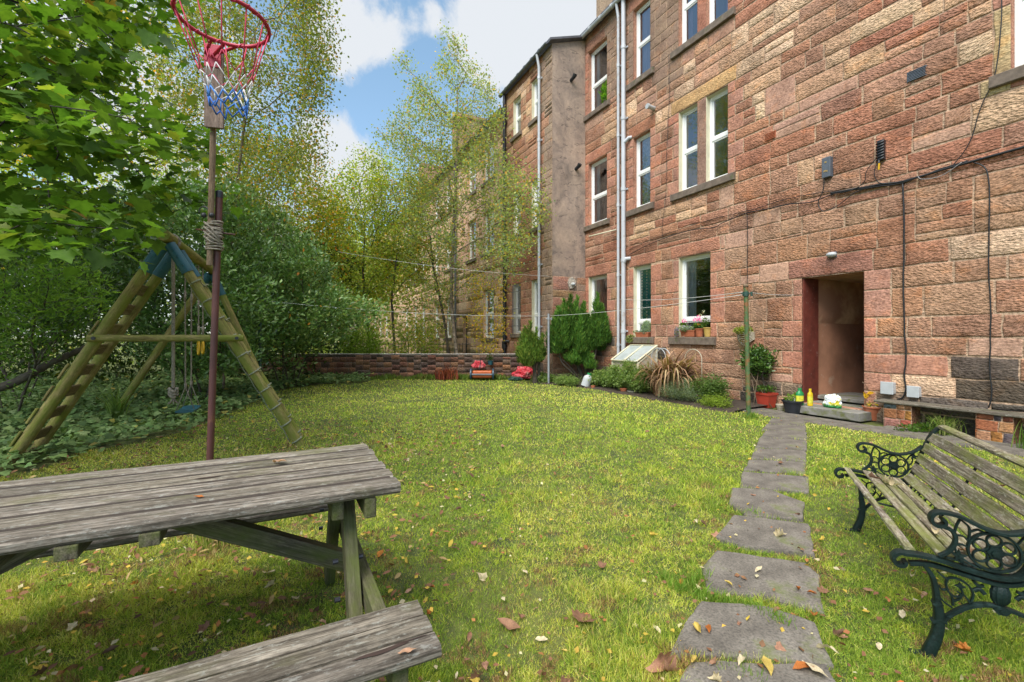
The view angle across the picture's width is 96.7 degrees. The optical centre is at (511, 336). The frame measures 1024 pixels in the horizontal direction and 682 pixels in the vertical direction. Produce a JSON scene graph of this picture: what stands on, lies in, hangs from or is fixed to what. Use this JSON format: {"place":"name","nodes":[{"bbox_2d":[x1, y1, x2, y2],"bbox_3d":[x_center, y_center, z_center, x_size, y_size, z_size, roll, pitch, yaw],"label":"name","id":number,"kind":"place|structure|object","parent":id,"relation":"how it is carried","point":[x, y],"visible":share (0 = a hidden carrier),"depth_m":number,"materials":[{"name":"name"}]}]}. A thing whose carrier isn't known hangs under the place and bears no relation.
{"place":"outdoors","nodes":[
{"label":"outdoors","id":0,"kind":"place"},
{"bbox_2d":[0,0,595,336],"label":"sky","id":1,"kind":"structure","parent":0,"point":[504,35],"materials":[{"name":"blue"}]},
{"bbox_2d":[338,229,390,353],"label":"tenement building","id":2,"kind":"structure","parent":0,"point":[387,350],"depth_m":35.13,"materials":[{"name":"stone"}]},
{"bbox_2d":[0,337,1023,681],"bbox_3d":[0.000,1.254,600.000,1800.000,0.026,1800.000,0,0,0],"label":"ground","id":3,"kind":"structure","parent":0,"point":[532,595],"depth_m":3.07,"materials":[{"name":"green plant"}]},
{"bbox_2d":[0,246,131,412],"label":"elder shrub","id":4,"kind":"object","parent":3,"relation":"on","point":[37,275],"visible":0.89,"depth_m":6.15,"materials":[{"name":"green plant"}]},
{"bbox_2d":[0,174,186,398],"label":"laurel shrub","id":5,"kind":"object","parent":3,"relation":"on","point":[131,265],"visible":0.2,"depth_m":7.38,"materials":[{"name":"green plant"}]},
{"bbox_2d":[91,382,140,421],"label":"grass tuft","id":6,"kind":"object","parent":3,"relation":"on","point":[116,404],"visible":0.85,"depth_m":6.56,"materials":[{"name":"green plant"}]},
{"bbox_2d":[0,0,251,279],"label":"sycamore tree","id":7,"kind":"object","parent":3,"relation":"on","point":[46,139],"visible":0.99,"depth_m":2.73,"materials":[{"name":"green plant"}]},
{"bbox_2d":[0,0,262,386],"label":"ash tree","id":8,"kind":"object","parent":3,"relation":"on","point":[99,176],"visible":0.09,"depth_m":11.86,"materials":[{"name":"green plant"}]},
{"bbox_2d":[0,229,304,467],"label":"garden swing","id":9,"kind":"object","parent":3,"relation":"on","point":[109,332],"visible":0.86,"depth_m":4.87,"materials":[{"name":"brown wood"}]},
{"bbox_2d":[167,234,180,403],"bbox_3d":[-3.748,-0.196,5.038,0.162,1.881,0.104,0,0,-16],"label":"climbing rope","id":10,"kind":"object","parent":9,"relation":"hanging from","point":[172,394],"visible":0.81,"depth_m":5.02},
{"bbox_2d":[175,260,200,412],"bbox_3d":[-4.059,-0.031,5.708,0.190,1.942,0.440,0,0,-25],"label":"hanging swing","id":11,"kind":"object","parent":9,"relation":"hanging from","point":[189,408],"visible":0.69,"depth_m":5.58,"materials":[{"name":"plastic"}]},
{"bbox_2d":[197,265,204,354],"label":"gym rings","id":12,"kind":"object","parent":9,"relation":"hanging from","point":[202,350],"visible":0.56,"depth_m":6.31,"materials":[{"name":"plastic"}]},
{"bbox_2d":[0,221,360,385],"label":"thicket","id":13,"kind":"object","parent":3,"relation":"on","point":[112,360],"visible":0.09,"depth_m":12.28,"materials":[{"name":"green plant"}]},
{"bbox_2d":[0,368,373,475],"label":"ivy","id":14,"kind":"object","parent":3,"relation":"on","point":[89,415],"visible":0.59,"depth_m":7.15,"materials":[{"name":"green plant"}]},
{"bbox_2d":[0,345,84,391],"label":"fallen bough","id":15,"kind":"object","parent":14,"relation":"on","point":[24,377],"visible":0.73,"depth_m":6.69,"materials":[{"name":"wood"}]},
{"bbox_2d":[93,165,292,403],"bbox_3d":[-6.351,-1.236,8.969,4.875,5.029,3.343,0,0,0],"label":"rhododendron shrub","id":16,"kind":"object","parent":3,"relation":"on","point":[146,322],"visible":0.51,"depth_m":8.28,"materials":[{"name":"green plant"}]},
{"bbox_2d":[0,444,441,681],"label":"picnic table","id":17,"kind":"object","parent":3,"relation":"on","point":[59,518],"visible":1,"depth_m":1.48,"materials":[{"name":"grey wood"}]},
{"bbox_2d":[170,0,271,459],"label":"basketball hoop","id":18,"kind":"object","parent":3,"relation":"on","point":[214,84],"visible":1,"depth_m":2.81,"materials":[{"name":"red paint"}]},
{"bbox_2d":[0,93,449,363],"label":"trees","id":19,"kind":"object","parent":3,"relation":"on","point":[379,324],"visible":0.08,"depth_m":21.56,"materials":[{"name":"green plant"}]},
{"bbox_2d":[129,0,352,388],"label":"birch tree","id":20,"kind":"object","parent":3,"relation":"on","point":[304,42],"visible":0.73,"depth_m":9.49,"materials":[{"name":"green plant"}]},
{"bbox_2d":[0,417,489,681],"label":"leaf litter","id":21,"kind":"object","parent":3,"relation":"on","point":[136,669],"visible":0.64,"depth_m":2.58,"materials":[{"name":"brown plant"}]},
{"bbox_2d":[201,108,370,316],"bbox_3d":[-7.636,-3.350,14.753,6.975,9.203,6.227,0,0,0],"label":"hawthorn tree","id":22,"kind":"object","parent":3,"relation":"on","point":[321,214],"visible":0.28,"depth_m":13.68,"materials":[{"name":"green plant"}]},
{"bbox_2d":[208,177,397,387],"bbox_3d":[-5.269,-1.466,11.004,5.505,5.542,3.626,0,0,0],"label":"rhododendron shrub","id":23,"kind":"object","parent":3,"relation":"on","point":[295,271],"visible":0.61,"depth_m":10.39,"materials":[{"name":"green plant"}]},
{"bbox_2d":[330,319,388,353],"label":"privet shrub","id":24,"kind":"object","parent":3,"relation":"on","point":[372,335],"visible":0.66,"depth_m":15.75,"materials":[{"name":"green plant"}]},
{"bbox_2d":[197,354,532,378],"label":"garden wall","id":25,"kind":"structure","parent":3,"relation":"on","point":[403,365],"depth_m":13.60,"materials":[{"name":"brick"}]},
{"bbox_2d":[307,136,438,351],"bbox_3d":[-5.500,-3.343,17.209,5.889,9.196,4.617,0,0,0],"label":"willow tree","id":26,"kind":"object","parent":3,"relation":"on","point":[363,257],"visible":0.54,"depth_m":16.25,"materials":[{"name":"green plant"}]},
{"bbox_2d":[354,166,442,351],"bbox_3d":[-4.032,-2.620,16.610,3.182,7.745,2.775,0,0,0],"label":"willow tree","id":27,"kind":"object","parent":3,"relation":"on","point":[386,177],"visible":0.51,"depth_m":16.25,"materials":[{"name":"green plant"}]},
{"bbox_2d":[275,372,527,380],"bbox_3d":[-3.175,1.183,13.336,7.435,0.322,0.814,0,0,0],"label":"grass tuft","id":28,"kind":"object","parent":3,"relation":"on","point":[421,376],"visible":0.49,"depth_m":13.23,"materials":[{"name":"green plant"}]},
{"bbox_2d":[384,312,445,353],"bbox_3d":[-3.109,0.231,14.778,2.254,2.101,2.138,0,0,0],"label":"forsythia shrub","id":29,"kind":"object","parent":3,"relation":"on","point":[403,339],"visible":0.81,"depth_m":14.59,"materials":[{"name":"green plant"}]},
{"bbox_2d":[389,168,463,353],"bbox_3d":[-2.957,-2.438,15.960,2.788,7.386,2.727,0,0,0],"label":"birch tree","id":30,"kind":"object","parent":3,"relation":"on","point":[444,306],"visible":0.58,"depth_m":15.78,"materials":[{"name":"green plant"}]},
{"bbox_2d":[434,364,458,379],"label":"dead fern","id":31,"kind":"object","parent":3,"relation":"on","point":[445,374],"visible":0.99,"depth_m":13.06,"materials":[{"name":"brown plant"}]},
{"bbox_2d":[366,20,556,353],"bbox_3d":[-1.755,-4.528,14.081,5.858,11.572,5.801,0,0,0],"label":"birch tree","id":32,"kind":"object","parent":3,"relation":"on","point":[473,159],"visible":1,"depth_m":14.28,"materials":[{"name":"green plant"}]},
{"bbox_2d":[470,358,493,379],"bbox_3d":[-0.860,0.934,13.212,0.700,0.622,0.554,0,0,0],"label":"push mower","id":33,"kind":"object","parent":3,"relation":"on","point":[479,373],"visible":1,"depth_m":13.05,"materials":[{"name":"orange metal"}]},
{"bbox_2d":[457,269,514,353],"bbox_3d":[-0.814,-0.422,14.290,1.848,3.370,1.212,0,0,0],"label":"sapling","id":34,"kind":"object","parent":3,"relation":"on","point":[480,321],"visible":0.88,"depth_m":14.21,"materials":[{"name":"green plant"}]},
{"bbox_2d":[388,100,606,353],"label":"tenement building","id":35,"kind":"structure","parent":3,"relation":"on","point":[462,307],"depth_m":18.68,"materials":[{"name":"stone"}]},
{"bbox_2d":[465,213,493,264],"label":"window","id":36,"kind":"structure","parent":35,"relation":"in","point":[473,255],"depth_m":18.53,"materials":[{"name":"white plastic"}]},
{"bbox_2d":[480,289,494,341],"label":"window","id":37,"kind":"structure","parent":35,"relation":"in","point":[490,303],"depth_m":17.14,"materials":[{"name":"white plastic"}]},
{"bbox_2d":[7,390,1014,681],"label":"leaf litter","id":38,"kind":"object","parent":3,"relation":"on","point":[217,624],"visible":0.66,"depth_m":2.10,"materials":[{"name":"brown plant"}]},
{"bbox_2d":[511,366,532,378],"bbox_3d":[0.378,1.025,13.199,0.686,0.350,0.472,0,0,-21],"label":"plastic bag","id":39,"kind":"object","parent":3,"relation":"on","point":[525,372],"visible":0.78,"depth_m":13.07,"materials":[{"name":"red plastic"}]},
{"bbox_2d":[498,35,587,377],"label":"tenement building","id":40,"kind":"structure","parent":3,"relation":"on","point":[543,93],"depth_m":13.10,"materials":[{"name":"stone"}]},
{"bbox_2d":[510,283,537,337],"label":"window","id":41,"kind":"structure","parent":40,"relation":"in","point":[516,289],"depth_m":14.79,"materials":[{"name":"white plastic"}]},
{"bbox_2d":[510,85,537,142],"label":"window","id":42,"kind":"structure","parent":40,"relation":"in","point":[517,132],"depth_m":14.91,"materials":[{"name":"white plastic"}]},
{"bbox_2d":[528,78,540,127],"bbox_3d":[0.737,-7.033,13.598,0.243,1.333,0.680,0,0,-26],"label":"window","id":43,"kind":"structure","parent":40,"relation":"in","point":[534,84],"depth_m":13.79,"materials":[{"name":"white plastic"}]},
{"bbox_2d":[532,280,540,337],"bbox_3d":[0.737,-0.833,13.598,0.243,1.733,0.680,0,0,-26],"label":"window","id":44,"kind":"structure","parent":40,"relation":"in","point":[534,283],"depth_m":13.80,"materials":[{"name":"white plastic"}]},
{"bbox_2d":[546,314,551,382],"bbox_3d":[0.976,0.345,12.000,0.164,1.910,0.081,0,0,0],"label":"clothes pole","id":45,"kind":"object","parent":3,"relation":"on","point":[548,318],"visible":0.96,"depth_m":11.98,"materials":[{"name":"grey metal"}]},
{"bbox_2d":[611,344,657,370],"bbox_3d":[2.894,0.719,10.837,0.636,1.062,0.945,0,0,-26],"label":"cold frame","id":46,"kind":"object","parent":3,"relation":"on","point":[628,352],"visible":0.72,"depth_m":10.73,"materials":[{"name":"white glass"}]},
{"bbox_2d":[538,379,764,412],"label":"flower bed soil","id":47,"kind":"structure","parent":3,"relation":"on","point":[736,403],"depth_m":8.76,"materials":[{"name":"brown soil"}]},
{"bbox_2d":[514,320,546,383],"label":"conifer bush","id":48,"kind":"object","parent":47,"relation":"on","point":[530,349],"visible":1,"depth_m":11.95,"materials":[{"name":"green plant"}]},
{"bbox_2d":[552,372,582,385],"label":"fern clump","id":49,"kind":"object","parent":47,"relation":"on","point":[570,379],"visible":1,"depth_m":11.47,"materials":[{"name":"green plant"}]},
{"bbox_2d":[544,291,611,381],"bbox_3d":[1.775,0.013,12.290,1.852,2.515,1.198,0,0,0],"label":"conifer bush","id":50,"kind":"object","parent":47,"relation":"on","point":[577,333],"visible":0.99,"depth_m":12.04,"materials":[{"name":"green plant"}]},
{"bbox_2d":[588,367,617,387],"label":"herb clump","id":51,"kind":"object","parent":47,"relation":"on","point":[597,377],"visible":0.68,"depth_m":10.98,"materials":[{"name":"green plant"}]},
{"bbox_2d":[603,358,644,388],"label":"herb clump","id":52,"kind":"object","parent":47,"relation":"on","point":[616,372],"visible":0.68,"depth_m":10.26,"materials":[{"name":"green plant"}]},
{"bbox_2d":[625,365,655,393],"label":"herb clump","id":53,"kind":"object","parent":47,"relation":"on","point":[642,386],"visible":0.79,"depth_m":9.72,"materials":[{"name":"green plant"}]},
{"bbox_2d":[618,347,708,397],"bbox_3d":[3.183,0.693,9.274,2.017,1.023,1.924,0,0,0],"label":"flax plant","id":54,"kind":"object","parent":47,"relation":"on","point":[668,370],"visible":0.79,"depth_m":9.09,"materials":[{"name":"brown plant"}]},
{"bbox_2d":[654,377,703,402],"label":"lavender clump","id":55,"kind":"object","parent":47,"relation":"on","point":[673,392],"visible":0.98,"depth_m":8.64,"materials":[{"name":"green plant"}]},
{"bbox_2d":[685,372,734,402],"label":"rose bush","id":56,"kind":"object","parent":47,"relation":"on","point":[706,386],"visible":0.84,"depth_m":8.22,"materials":[{"name":"green plant"}]},
{"bbox_2d":[695,392,738,409],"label":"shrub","id":57,"kind":"object","parent":47,"relation":"on","point":[716,401],"visible":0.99,"depth_m":7.85,"materials":[{"name":"green plant"}]},
{"bbox_2d":[645,651,679,672],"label":"fallen leaf","id":58,"kind":"object","parent":3,"relation":"on","point":[666,659],"visible":0.98,"depth_m":1.68,"materials":[{"name":"brown plant"}]},
{"bbox_2d":[653,566,699,594],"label":"grass tuft","id":59,"kind":"object","parent":3,"relation":"on","point":[663,575],"visible":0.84,"depth_m":2.28,"materials":[{"name":"green plant"}]},
{"bbox_2d":[676,564,714,593],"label":"grass tuft","id":60,"kind":"object","parent":3,"relation":"on","point":[696,579],"visible":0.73,"depth_m":2.30,"materials":[{"name":"green plant"}]},
{"bbox_2d":[685,580,796,628],"bbox_3d":[1.045,1.237,2.090,0.494,0.118,0.201,0,0,36],"label":"grass tuft","id":61,"kind":"object","parent":3,"relation":"on","point":[720,598],"visible":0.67,"depth_m":2.12,"materials":[{"name":"green plant"}]},
{"bbox_2d":[741,284,752,415],"bbox_3d":[3.596,0.245,6.980,0.170,2.111,0.089,0,0,0],"label":"clothes pole","id":62,"kind":"object","parent":3,"relation":"on","point":[745,293],"visible":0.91,"depth_m":6.95,"materials":[{"name":"green metal"}]},
{"bbox_2d":[669,601,833,670],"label":"paving slab","id":63,"kind":"structure","parent":3,"relation":"on","point":[732,637],"depth_m":1.86,"materials":[{"name":"stone"}]},
{"bbox_2d":[679,661,835,681],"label":"paving slab","id":64,"kind":"structure","parent":3,"relation":"on","point":[787,672],"depth_m":1.65,"materials":[{"name":"stone"}]},
{"bbox_2d":[701,550,824,616],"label":"paving slab","id":65,"kind":"structure","parent":3,"relation":"on","point":[783,578],"depth_m":2.32,"materials":[{"name":"stone"}]},
{"bbox_2d":[716,515,814,559],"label":"paving slab","id":66,"kind":"structure","parent":3,"relation":"on","point":[763,537],"depth_m":2.79,"materials":[{"name":"stone"}]},
{"bbox_2d":[754,384,778,407],"bbox_3d":[4.466,1.031,8.019,0.392,0.425,0.384,0,0,0],"label":"plant pot","id":67,"kind":"object","parent":3,"relation":"on","point":[766,398],"visible":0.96,"depth_m":7.95,"materials":[{"name":"red plastic"}]},
{"bbox_2d":[735,342,780,392],"bbox_3d":[4.451,0.559,8.079,0.906,0.943,0.691,0,0,22],"label":"bay bush","id":68,"kind":"object","parent":67,"relation":"in","point":[760,354],"visible":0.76,"depth_m":8.05,"materials":[{"name":"green plant"}]},
{"bbox_2d":[729,488,804,522],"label":"paving slab","id":69,"kind":"structure","parent":3,"relation":"on","point":[786,508],"depth_m":3.31,"materials":[{"name":"stone"}]},
{"bbox_2d":[740,471,808,493],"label":"paving slab","id":70,"kind":"structure","parent":3,"relation":"on","point":[787,483],"depth_m":3.84,"materials":[{"name":"stone"}]},
{"bbox_2d":[744,460,805,475],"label":"paving slab","id":71,"kind":"structure","parent":3,"relation":"on","point":[768,466],"depth_m":4.32,"materials":[{"name":"stone"}]},
{"bbox_2d":[751,448,806,461],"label":"paving slab","id":72,"kind":"structure","parent":3,"relation":"on","point":[784,454],"depth_m":4.76,"materials":[{"name":"stone"}]},
{"bbox_2d":[755,438,807,451],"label":"paving slab","id":73,"kind":"structure","parent":3,"relation":"on","point":[772,443],"depth_m":5.19,"materials":[{"name":"stone"}]},
{"bbox_2d":[760,430,807,439],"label":"paving slab","id":74,"kind":"structure","parent":3,"relation":"on","point":[784,434],"depth_m":5.66,"materials":[{"name":"stone"}]},
{"bbox_2d":[762,424,805,431],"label":"paving slab","id":75,"kind":"structure","parent":3,"relation":"on","point":[780,427],"depth_m":6.17,"materials":[{"name":"stone"}]},
{"bbox_2d":[768,418,805,425],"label":"paving slab","id":76,"kind":"structure","parent":3,"relation":"on","point":[784,421],"depth_m":6.60,"materials":[{"name":"stone"}]},
{"bbox_2d":[781,392,803,413],"bbox_3d":[4.574,1.067,7.407,0.331,0.366,0.314,0,0,0],"label":"plant tub","id":77,"kind":"object","parent":3,"relation":"on","point":[791,405],"visible":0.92,"depth_m":7.33,"materials":[{"name":"black plastic"}]},
{"bbox_2d":[763,412,838,425],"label":"paving slab","id":78,"kind":"structure","parent":3,"relation":"on","point":[805,418],"depth_m":6.94,"materials":[{"name":"stone"}]},
{"bbox_2d":[580,0,1023,434],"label":"tenement building","id":79,"kind":"structure","parent":3,"relation":"on","point":[764,102],"depth_m":7.65,"materials":[{"name":"stone"}]},
{"bbox_2d":[583,157,609,231],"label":"window","id":80,"kind":"structure","parent":79,"relation":"in","point":[599,193],"depth_m":13.06,"materials":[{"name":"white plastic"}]},
{"bbox_2d":[583,40,609,122],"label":"window","id":81,"kind":"structure","parent":79,"relation":"in","point":[599,56],"depth_m":13.05,"materials":[{"name":"white plastic"}]},
{"bbox_2d":[589,274,606,345],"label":"window","id":82,"kind":"structure","parent":79,"relation":"in","point":[597,283],"depth_m":13.07,"materials":[{"name":"white plastic"}]},
{"bbox_2d":[624,320,650,342],"bbox_3d":[3.133,-0.124,11.136,0.312,0.568,0.743,0,0,-34],"label":"window trough","id":83,"kind":"object","parent":79,"relation":"on","point":[645,328],"depth_m":10.95,"materials":[{"name":"ceramic"}]},
{"bbox_2d":[626,0,687,91],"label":"window","id":84,"kind":"structure","parent":79,"relation":"in","point":[644,71],"depth_m":11.32,"materials":[{"name":"white plastic"}]},
{"bbox_2d":[626,119,692,216],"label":"window","id":85,"kind":"structure","parent":79,"relation":"in","point":[644,204],"depth_m":11.28,"materials":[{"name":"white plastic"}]},
{"bbox_2d":[626,258,710,343],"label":"window","id":86,"kind":"structure","parent":79,"relation":"in","point":[641,274],"depth_m":11.10,"materials":[{"name":"white plastic"}]},
{"bbox_2d":[674,318,697,336],"bbox_3d":[3.755,-0.192,9.812,0.580,0.424,0.349,0,0,34],"label":"window trough","id":87,"kind":"object","parent":79,"relation":"on","point":[686,330],"depth_m":9.78,"materials":[{"name":"ceramic"}]},
{"bbox_2d":[668,252,716,344],"bbox_3d":[3.941,-0.783,9.758,0.364,1.914,1.240,0,0,-26],"label":"window","id":88,"kind":"structure","parent":79,"relation":"in","point":[691,260],"depth_m":10.02,"materials":[{"name":"white plastic"}]},
{"bbox_2d":[670,85,735,201],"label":"window","id":89,"kind":"structure","parent":79,"relation":"in","point":[711,182],"depth_m":9.40,"materials":[{"name":"white plastic"}]},
{"bbox_2d":[670,0,735,59],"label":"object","id":90,"kind":"structure","parent":79,"relation":"in","point":[714,23],"depth_m":9.42,"materials":[{"name":"white plastic"}]},
{"bbox_2d":[679,94,727,191],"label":"window","id":91,"kind":"structure","parent":79,"relation":"in","point":[721,105],"depth_m":9.40,"materials":[{"name":"white plastic"}]},
{"bbox_2d":[682,0,726,43],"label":"window","id":92,"kind":"structure","parent":79,"relation":"in","point":[720,5],"depth_m":10.02,"materials":[{"name":"white plastic"}]},
{"bbox_2d":[732,321,754,349],"bbox_3d":[4.332,-0.051,8.515,0.386,0.645,0.360,0,0,0],"label":"hanging basket","id":93,"kind":"object","parent":79,"relation":"attached to","point":[739,331],"visible":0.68,"depth_m":8.45,"materials":[{"name":"green plant"}]},
{"bbox_2d":[628,160,967,255],"bbox_3d":[4.337,-2.181,8.616,0.016,0.281,6.400,0,0,-26],"label":"cable","id":94,"kind":"object","parent":79,"relation":"attached to","point":[799,203],"visible":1,"depth_m":7.64,"materials":[{"name":"black rubber"}]},
{"bbox_2d":[822,156,832,178],"bbox_3d":[5.017,-2.690,7.240,0.096,0.320,0.130,0,0,-26],"label":"junction box","id":95,"kind":"object","parent":79,"relation":"attached to","point":[827,167],"visible":1,"depth_m":7.20,"materials":[{"name":"grey plastic"}]},
{"bbox_2d":[876,139,885,169],"bbox_3d":[5.335,-2.625,6.577,0.111,0.431,0.105,0,0,-26],"label":"cable joint","id":96,"kind":"object","parent":79,"relation":"attached to","point":[881,149],"visible":1,"depth_m":6.55,"materials":[{"name":"black plastic"}]},
{"bbox_2d":[880,381,895,394],"bbox_3d":[5.375,0.730,6.496,0.110,0.176,0.156,0,0,-26],"label":"meter box","id":97,"kind":"object","parent":79,"relation":"attached to","point":[889,388],"visible":1,"depth_m":6.46,"materials":[{"name":"white plastic"}]},
{"bbox_2d":[897,183,906,399],"bbox_3d":[5.452,-0.628,6.363,0.020,3.041,0.115,0,0,-26],"label":"cable","id":98,"kind":"object","parent":79,"relation":"attached to","point":[903,396],"visible":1,"depth_m":6.34,"materials":[{"name":"black rubber"}]},
{"bbox_2d":[830,146,1023,193],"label":"cable","id":99,"kind":"object","parent":79,"relation":"attached to","point":[974,160],"visible":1,"depth_m":5.95,"materials":[{"name":"black rubber"}]},
{"bbox_2d":[954,0,1001,163],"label":"cable","id":100,"kind":"object","parent":79,"relation":"attached to","point":[988,90],"visible":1,"depth_m":5.53,"materials":[{"name":"black rubber"}]},
{"bbox_2d":[972,162,992,407],"bbox_3d":[5.814,-0.661,5.625,0.014,3.067,0.183,0,0,-26],"label":"cable","id":101,"kind":"object","parent":79,"relation":"attached to","point":[985,168],"visible":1,"depth_m":5.56,"materials":[{"name":"black rubber"}]},
{"bbox_2d":[988,0,1023,89],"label":"window","id":102,"kind":"structure","parent":79,"relation":"in","point":[1015,74],"depth_m":5.43,"materials":[{"name":"white plastic"}]},
{"bbox_2d":[822,420,874,431],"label":"paving slab","id":103,"kind":"structure","parent":3,"relation":"on","point":[851,425],"depth_m":6.35,"materials":[{"name":"stone"}]},
{"bbox_2d":[862,426,928,439],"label":"paving slab","id":104,"kind":"structure","parent":3,"relation":"on","point":[895,432],"depth_m":5.86,"materials":[{"name":"stone"}]},
{"bbox_2d":[834,425,1023,659],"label":"park bench","id":105,"kind":"object","parent":3,"relation":"on","point":[946,542],"visible":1,"depth_m":1.94,"materials":[{"name":"brown wood"}]},
{"bbox_2d":[915,410,970,436],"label":"grass tuft","id":106,"kind":"object","parent":3,"relation":"on","point":[939,421],"visible":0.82,"depth_m":5.74,"materials":[{"name":"green plant"}]},
{"bbox_2d":[874,398,1023,443],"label":"plank bench","id":107,"kind":"object","parent":3,"relation":"on","point":[995,425],"visible":0.81,"depth_m":5.49,"materials":[{"name":"orange brick"}]},
{"bbox_2d":[917,435,988,448],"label":"paving slab","id":108,"kind":"structure","parent":3,"relation":"on","point":[958,441],"depth_m":5.35,"materials":[{"name":"stone"}]},
{"bbox_2d":[975,443,1023,456],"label":"paving slab","id":109,"kind":"structure","parent":3,"relation":"on","point":[1015,451],"depth_m":4.98,"materials":[{"name":"stone"}]},
{"bbox_2d":[822,394,841,407],"bbox_3d":[4.995,0.993,7.095,0.203,0.215,0.269,0,0,-27],"label":"compost bag","id":110,"kind":"object","parent":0,"point":[832,400],"visible":1,"depth_m":7.04,"materials":[{"name":"white plastic"}]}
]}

